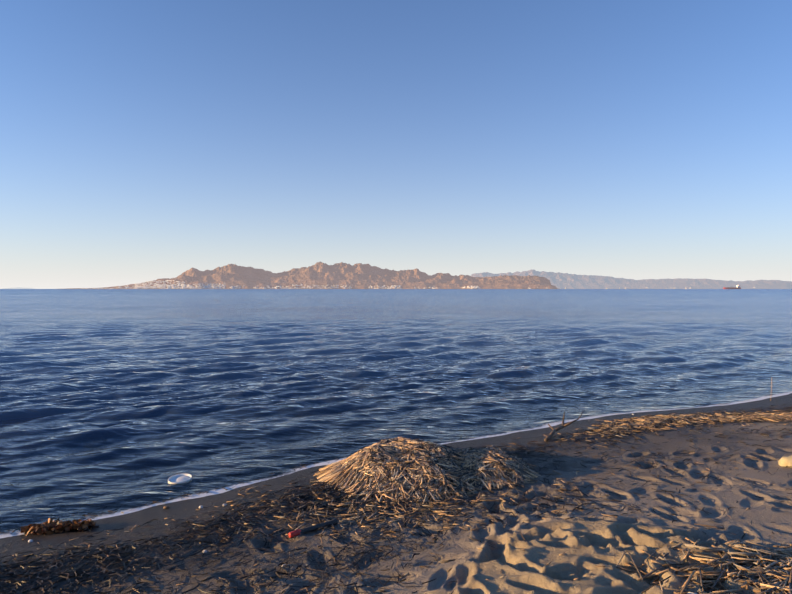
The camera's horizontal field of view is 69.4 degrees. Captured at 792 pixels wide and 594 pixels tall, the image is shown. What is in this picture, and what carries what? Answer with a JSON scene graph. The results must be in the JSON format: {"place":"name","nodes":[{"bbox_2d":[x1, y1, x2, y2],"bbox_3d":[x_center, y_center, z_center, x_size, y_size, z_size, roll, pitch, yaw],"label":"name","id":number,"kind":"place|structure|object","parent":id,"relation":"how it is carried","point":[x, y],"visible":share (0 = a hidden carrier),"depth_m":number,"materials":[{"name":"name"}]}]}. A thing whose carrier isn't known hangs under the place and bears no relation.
{"place":"outdoors","nodes":[
{"label":"outdoors","id":0,"kind":"place"},
{"bbox_2d":[0,289,791,537],"bbox_3d":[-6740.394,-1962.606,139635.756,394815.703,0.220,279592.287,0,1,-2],"label":"sea","id":1,"kind":"structure","parent":0,"point":[111,395],"depth_m":13.85,"materials":[{"name":"blue liquid"}]},
{"bbox_2d":[168,473,191,483],"bbox_3d":[-2.252,1.903,5.961,0.236,0.036,0.236,-3,6,-19],"label":"bucket lid","id":2,"kind":"object","parent":1,"relation":"on","point":[182,478],"visible":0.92,"depth_m":5.97,"materials":[{"name":"white plastic"}]},
{"bbox_2d":[723,285,740,288],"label":"tanker ship","id":3,"kind":"object","parent":1,"relation":"on","point":[737,287],"visible":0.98,"depth_m":5850.55,"materials":[{"name":"red"}]},
{"bbox_2d":[0,392,791,593],"bbox_3d":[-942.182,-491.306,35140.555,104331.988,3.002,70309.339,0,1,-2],"label":"ground","id":4,"kind":"structure","parent":0,"point":[596,540],"depth_m":4.35,"materials":[{"name":"brown sand"}]},
{"bbox_2d":[21,518,98,535],"bbox_3d":[-2.775,1.898,4.728,0.648,0.142,0.237,0,1,-2],"label":"seaweed clump","id":5,"kind":"object","parent":4,"relation":"on","point":[49,526],"visible":0.96,"depth_m":4.68,"materials":[{"name":"brown plant"}]},
{"bbox_2d":[288,518,337,537],"bbox_3d":[-0.639,1.792,4.435,0.405,0.046,0.046,-2,2,-35],"label":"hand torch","id":6,"kind":"object","parent":4,"relation":"on","point":[291,534],"visible":0.96,"depth_m":4.41,"materials":[{"name":"red"}]},
{"bbox_2d":[28,414,700,593],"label":"pebbles","id":7,"kind":"object","parent":4,"relation":"on","point":[31,540],"depth_m":4.44,"materials":[{"name":"stone"}]},
{"bbox_2d":[0,401,791,593],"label":"seagrass wrack","id":8,"kind":"object","parent":4,"relation":"on","point":[51,559],"visible":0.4,"depth_m":4.33,"materials":[{"name":"brown plant"}]},
{"bbox_2d":[2,378,791,593],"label":"reed debris","id":9,"kind":"object","parent":4,"relation":"on","point":[775,564],"visible":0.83,"depth_m":5.13,"materials":[{"name":"beige plant"}]},
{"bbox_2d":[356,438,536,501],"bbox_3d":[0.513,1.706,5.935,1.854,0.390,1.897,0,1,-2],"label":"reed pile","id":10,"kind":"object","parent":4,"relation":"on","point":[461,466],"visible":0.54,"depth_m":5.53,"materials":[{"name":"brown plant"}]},
{"bbox_2d":[544,411,582,441],"bbox_3d":[2.127,1.696,7.589,0.290,0.235,1.015,1,1,44],"label":"driftwood branch","id":11,"kind":"object","parent":4,"relation":"on","point":[551,434],"visible":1,"depth_m":7.62,"materials":[{"name":"wood"}]},
{"bbox_2d":[778,455,791,467],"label":"pale rock","id":12,"kind":"object","parent":4,"relation":"on","point":[785,461],"visible":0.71,"depth_m":5.76,"materials":[{"name":"beige stone"}]},
{"bbox_2d":[0,0,791,288],"label":"sky","id":13,"kind":"structure","parent":0,"point":[141,141],"materials":[{"name":"blue"}]},
{"bbox_2d":[4,261,791,288],"bbox_3d":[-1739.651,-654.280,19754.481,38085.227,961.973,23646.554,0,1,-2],"label":"distant hills","id":14,"kind":"structure","parent":0,"point":[354,276],"depth_m":11509.07,"materials":[{"name":"brown stone"}]},
{"bbox_2d":[82,280,754,288],"bbox_3d":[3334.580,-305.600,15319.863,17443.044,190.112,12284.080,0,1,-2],"label":"town buildings","id":15,"kind":"structure","parent":14,"relation":"on","point":[164,284],"depth_m":9437.63,"materials":[{"name":"white"}]}
]}

